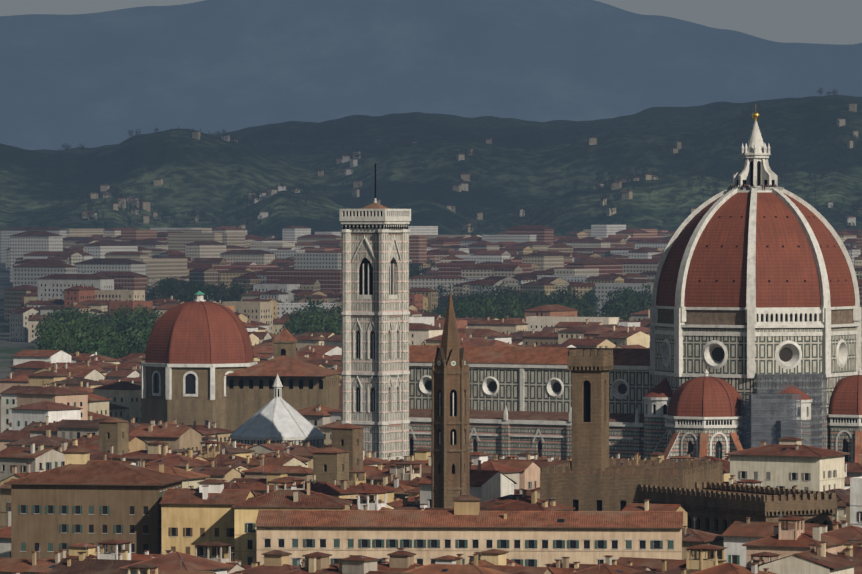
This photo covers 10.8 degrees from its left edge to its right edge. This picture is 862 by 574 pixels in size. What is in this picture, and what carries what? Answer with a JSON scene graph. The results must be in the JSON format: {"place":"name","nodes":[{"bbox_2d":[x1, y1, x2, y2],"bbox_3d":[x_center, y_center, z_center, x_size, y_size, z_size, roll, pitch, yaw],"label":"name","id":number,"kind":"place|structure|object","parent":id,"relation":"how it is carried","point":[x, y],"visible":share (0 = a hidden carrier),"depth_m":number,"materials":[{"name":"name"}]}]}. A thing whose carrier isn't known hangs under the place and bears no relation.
{"place":"outdoors","nodes":[
{"label":"outdoors","id":0,"kind":"place"},
{"bbox_2d":[99,417,364,487],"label":"medieval towers","id":1,"kind":"structure","parent":0,"point":[340,457],"depth_m":1158.54,"materials":[{"name":"brown stone"}]},
{"bbox_2d":[0,0,861,433],"bbox_3d":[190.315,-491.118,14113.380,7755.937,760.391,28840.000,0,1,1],"label":"hills","id":2,"kind":"structure","parent":0,"point":[374,76],"depth_m":11386.99,"materials":[{"name":"green plant"}]},
{"bbox_2d":[141,291,257,428],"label":"domed chapel","id":3,"kind":"structure","parent":2,"relation":"on","point":[199,347],"depth_m":1626.05,"materials":[{"name":"tile"}]},
{"bbox_2d":[230,373,324,447],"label":"baptistery","id":4,"kind":"structure","parent":2,"relation":"on","point":[277,418],"depth_m":1433.90,"materials":[{"name":"white stone"}]},
{"bbox_2d":[224,328,340,430],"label":"basilica","id":5,"kind":"structure","parent":2,"relation":"on","point":[249,392],"depth_m":1530.98,"materials":[{"name":"stone"}]},
{"bbox_2d":[0,344,648,454],"bbox_3d":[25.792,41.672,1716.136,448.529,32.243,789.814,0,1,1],"label":"houses","id":6,"kind":"structure","parent":2,"relation":"on","point":[51,398],"depth_m":1670.09,"materials":[{"name":"paint"}]},
{"bbox_2d":[339,164,410,459],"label":"bell tower","id":7,"kind":"structure","parent":2,"relation":"on","point":[375,314],"depth_m":1367.42,"materials":[{"name":"stone"}]},
{"bbox_2d":[213,260,569,317],"bbox_3d":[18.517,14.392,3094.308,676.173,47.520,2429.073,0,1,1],"label":"distant buildings","id":8,"kind":"structure","parent":2,"relation":"on","point":[425,281],"depth_m":3793.91,"materials":[{"name":"paint"}]},
{"bbox_2d":[0,489,861,573],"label":"houses","id":9,"kind":"structure","parent":2,"relation":"on","point":[747,546],"depth_m":832.99,"materials":[{"name":"paint"}]},
{"bbox_2d":[0,422,861,529],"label":"houses","id":10,"kind":"structure","parent":2,"relation":"on","point":[194,455],"depth_m":1137.98,"materials":[{"name":"tile"}]},
{"bbox_2d":[1,225,861,320],"bbox_3d":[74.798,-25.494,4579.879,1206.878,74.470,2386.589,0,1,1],"label":"houses","id":11,"kind":"structure","parent":2,"relation":"on","point":[139,259],"depth_m":4319.94,"materials":[{"name":"paint"}]},
{"bbox_2d":[4,437,861,566],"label":"large buildings","id":12,"kind":"structure","parent":2,"relation":"on","point":[79,496],"depth_m":926.59,"materials":[{"name":"paint"}]},
{"bbox_2d":[9,272,861,356],"bbox_3d":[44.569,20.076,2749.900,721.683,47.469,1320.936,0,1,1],"label":"houses","id":13,"kind":"structure","parent":2,"relation":"on","point":[256,312],"depth_m":2771.18,"materials":[{"name":"paint"}]},
{"bbox_2d":[33,247,860,358],"bbox_3d":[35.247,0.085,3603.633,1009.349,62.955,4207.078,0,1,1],"label":"trees","id":14,"kind":"object","parent":2,"relation":"on","point":[119,335],"visible":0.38,"depth_m":2917.05,"materials":[{"name":"green plant"}]},
{"bbox_2d":[431,284,469,507],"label":"badia tower","id":15,"kind":"structure","parent":2,"relation":"on","point":[450,426],"depth_m":1007.92,"materials":[{"name":"stone"}]},
{"bbox_2d":[54,87,861,259],"bbox_3d":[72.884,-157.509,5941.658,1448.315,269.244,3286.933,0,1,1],"label":"hillside trees","id":16,"kind":"object","parent":2,"relation":"on","point":[255,213],"visible":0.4,"depth_m":6167.41,"materials":[{"name":"green plant"}]},
{"bbox_2d":[65,100,861,238],"bbox_3d":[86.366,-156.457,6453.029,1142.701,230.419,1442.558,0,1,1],"label":"hillside houses","id":17,"kind":"structure","parent":2,"relation":"on","point":[463,186],"depth_m":6375.57,"materials":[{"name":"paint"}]},
{"bbox_2d":[409,104,861,462],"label":"cathedral","id":18,"kind":"structure","parent":2,"relation":"on","point":[748,285],"depth_m":1324.75,"materials":[{"name":"white stone"}]},
{"bbox_2d":[730,184,776,189],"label":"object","id":19,"kind":"object","parent":18,"relation":"on","point":[748,186],"visible":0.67,"depth_m":1336.00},
{"bbox_2d":[637,482,836,534],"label":"crenellated building","id":20,"kind":"structure","parent":2,"relation":"on","point":[719,508],"depth_m":954.21,"materials":[{"name":"brown stone"}]},
{"bbox_2d":[741,373,825,448],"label":"scaffolding","id":21,"kind":"object","parent":2,"relation":"on","point":[771,429],"visible":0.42,"depth_m":1305.59,"materials":[{"name":"grey metal"}]},
{"bbox_2d":[0,0,861,44],"label":"sky","id":22,"kind":"structure","parent":0,"point":[839,22],"materials":[{"name":"grey"}]},
{"bbox_2d":[540,349,722,510],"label":"fortified palace tower","id":23,"kind":"structure","parent":0,"point":[590,476],"depth_m":1005.44,"materials":[{"name":"brown stone"}]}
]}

